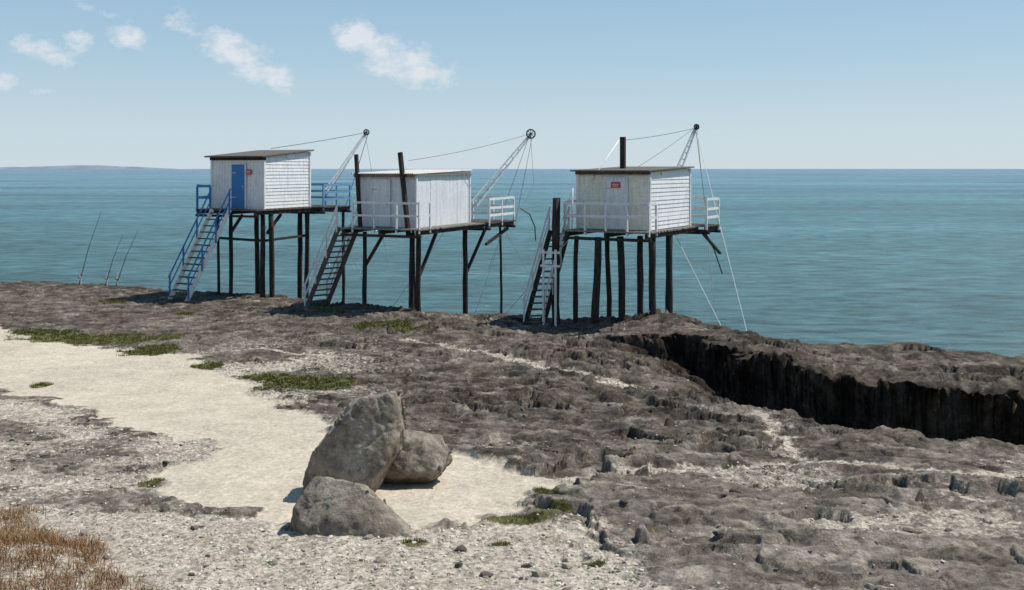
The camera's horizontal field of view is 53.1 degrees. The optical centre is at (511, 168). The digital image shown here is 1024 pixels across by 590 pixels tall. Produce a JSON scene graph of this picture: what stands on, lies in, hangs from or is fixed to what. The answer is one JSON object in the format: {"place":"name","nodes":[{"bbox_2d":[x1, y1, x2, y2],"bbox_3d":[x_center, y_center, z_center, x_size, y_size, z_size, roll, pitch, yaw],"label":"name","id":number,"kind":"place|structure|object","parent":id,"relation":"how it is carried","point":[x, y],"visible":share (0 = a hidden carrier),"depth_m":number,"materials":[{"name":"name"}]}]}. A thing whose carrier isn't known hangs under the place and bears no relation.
{"place":"outdoors","nodes":[
{"label":"outdoors","id":0,"kind":"place"},
{"bbox_2d":[0,498,177,589],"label":"dry grass","id":1,"kind":"structure","parent":0,"point":[38,537],"depth_m":9.81,"materials":[{"name":"brown plant"}]},
{"bbox_2d":[0,165,209,169],"bbox_3d":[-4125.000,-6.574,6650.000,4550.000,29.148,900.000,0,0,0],"label":"distant coast","id":2,"kind":"structure","parent":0,"point":[85,167],"depth_m":6229.98},
{"bbox_2d":[0,419,944,589],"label":"gravel","id":3,"kind":"structure","parent":0,"point":[175,565],"depth_m":10.73,"materials":[{"name":"grey gravel"}]},
{"bbox_2d":[0,280,1023,589],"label":"rocky ground","id":4,"kind":"structure","parent":0,"point":[924,412],"depth_m":16.75,"materials":[{"name":"stone"}]},
{"bbox_2d":[78,211,101,284],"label":"fishing rod","id":5,"kind":"object","parent":4,"relation":"on","point":[80,276],"visible":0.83,"depth_m":46.29,"materials":[{"name":"black metal"}]},
{"bbox_2d":[104,235,122,285],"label":"fishing rod","id":6,"kind":"object","parent":4,"relation":"on","point":[106,278],"visible":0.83,"depth_m":45.99,"materials":[{"name":"black metal"}]},
{"bbox_2d":[115,231,137,284],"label":"fishing rod","id":7,"kind":"object","parent":4,"relation":"on","point":[117,278],"visible":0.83,"depth_m":46.19,"materials":[{"name":"black metal"}]},
{"bbox_2d":[4,298,461,391],"bbox_3d":[-9.122,5.201,32.468,15.060,0.464,17.951,0,0,0],"label":"grass patch","id":8,"kind":"object","parent":4,"relation":"on","point":[315,383],"visible":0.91,"depth_m":30.94,"materials":[{"name":"green plant"}]},
{"bbox_2d":[168,129,402,305],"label":"fishing hut","id":9,"kind":"object","parent":4,"relation":"on","point":[263,183],"visible":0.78,"depth_m":42.78,"materials":[{"name":"white paint"}]},
{"bbox_2d":[232,164,244,207],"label":"door","id":10,"kind":"structure","parent":9,"relation":"in","point":[238,178],"depth_m":42.47,"materials":[{"name":"blue paint"}]},
{"bbox_2d":[290,476,412,537],"bbox_3d":[-1.763,3.929,11.573,1.580,0.801,0.803,0,0,0],"label":"boulder","id":11,"kind":"object","parent":4,"relation":"on","point":[327,506],"visible":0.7,"depth_m":11.41,"materials":[{"name":"stone"}]},
{"bbox_2d":[302,390,405,491],"bbox_3d":[-2.083,3.686,13.440,1.326,1.572,0.933,0,0,0],"label":"boulder","id":12,"kind":"object","parent":4,"relation":"on","point":[363,440],"visible":0.73,"depth_m":13.12,"materials":[{"name":"stone"}]},
{"bbox_2d":[138,476,663,567],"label":"grass","id":13,"kind":"structure","parent":4,"relation":"on","point":[503,543],"depth_m":11.82,"materials":[{"name":"green plant"}]},
{"bbox_2d":[384,429,452,483],"bbox_3d":[-1.341,4.007,14.005,1.056,0.766,0.820,0,0,0],"label":"boulder","id":14,"kind":"object","parent":4,"relation":"on","point":[422,457],"visible":0.73,"depth_m":13.75,"materials":[{"name":"stone"}]},
{"bbox_2d":[303,129,535,313],"bbox_3d":[-3.279,3.248,41.621,4.920,9.908,9.819,0,0,31],"label":"fishing hut","id":15,"kind":"object","parent":4,"relation":"on","point":[420,202],"visible":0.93,"depth_m":38.86,"materials":[{"name":"grey paint"}]},
{"bbox_2d":[372,180,388,225],"bbox_3d":[-4.944,1.310,38.582,0.720,1.720,0.035,0,0,25],"label":"door","id":16,"kind":"structure","parent":15,"relation":"in","point":[381,194],"depth_m":38.54,"materials":[{"name":"grey paint"}]},
{"bbox_2d":[2,332,1022,589],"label":"rock fragments","id":17,"kind":"object","parent":4,"relation":"on","point":[536,572],"visible":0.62,"depth_m":11.33,"materials":[{"name":"stone"}]},
{"bbox_2d":[502,124,746,330],"bbox_3d":[5.098,3.250,35.774,9.020,9.916,7.609,0,0,31],"label":"fishing hut","id":18,"kind":"object","parent":4,"relation":"on","point":[652,203],"visible":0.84,"depth_m":34.57,"materials":[{"name":"beige paint"}]},
{"bbox_2d":[606,179,625,228],"bbox_3d":[3.511,1.195,34.545,0.740,1.690,0.035,0,0,30],"label":"door","id":19,"kind":"structure","parent":18,"relation":"in","point":[618,195],"depth_m":34.52,"materials":[{"name":"white paint"}]},
{"bbox_2d":[0,169,1023,356],"bbox_3d":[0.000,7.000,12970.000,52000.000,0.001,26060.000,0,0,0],"label":"sea","id":20,"kind":"structure","parent":0,"point":[930,257],"depth_m":87.52,"materials":[{"name":"liquid"}]},
{"bbox_2d":[0,0,1023,168],"label":"sky","id":21,"kind":"structure","parent":0,"point":[172,84],"materials":[{"name":"blue"}]}
]}

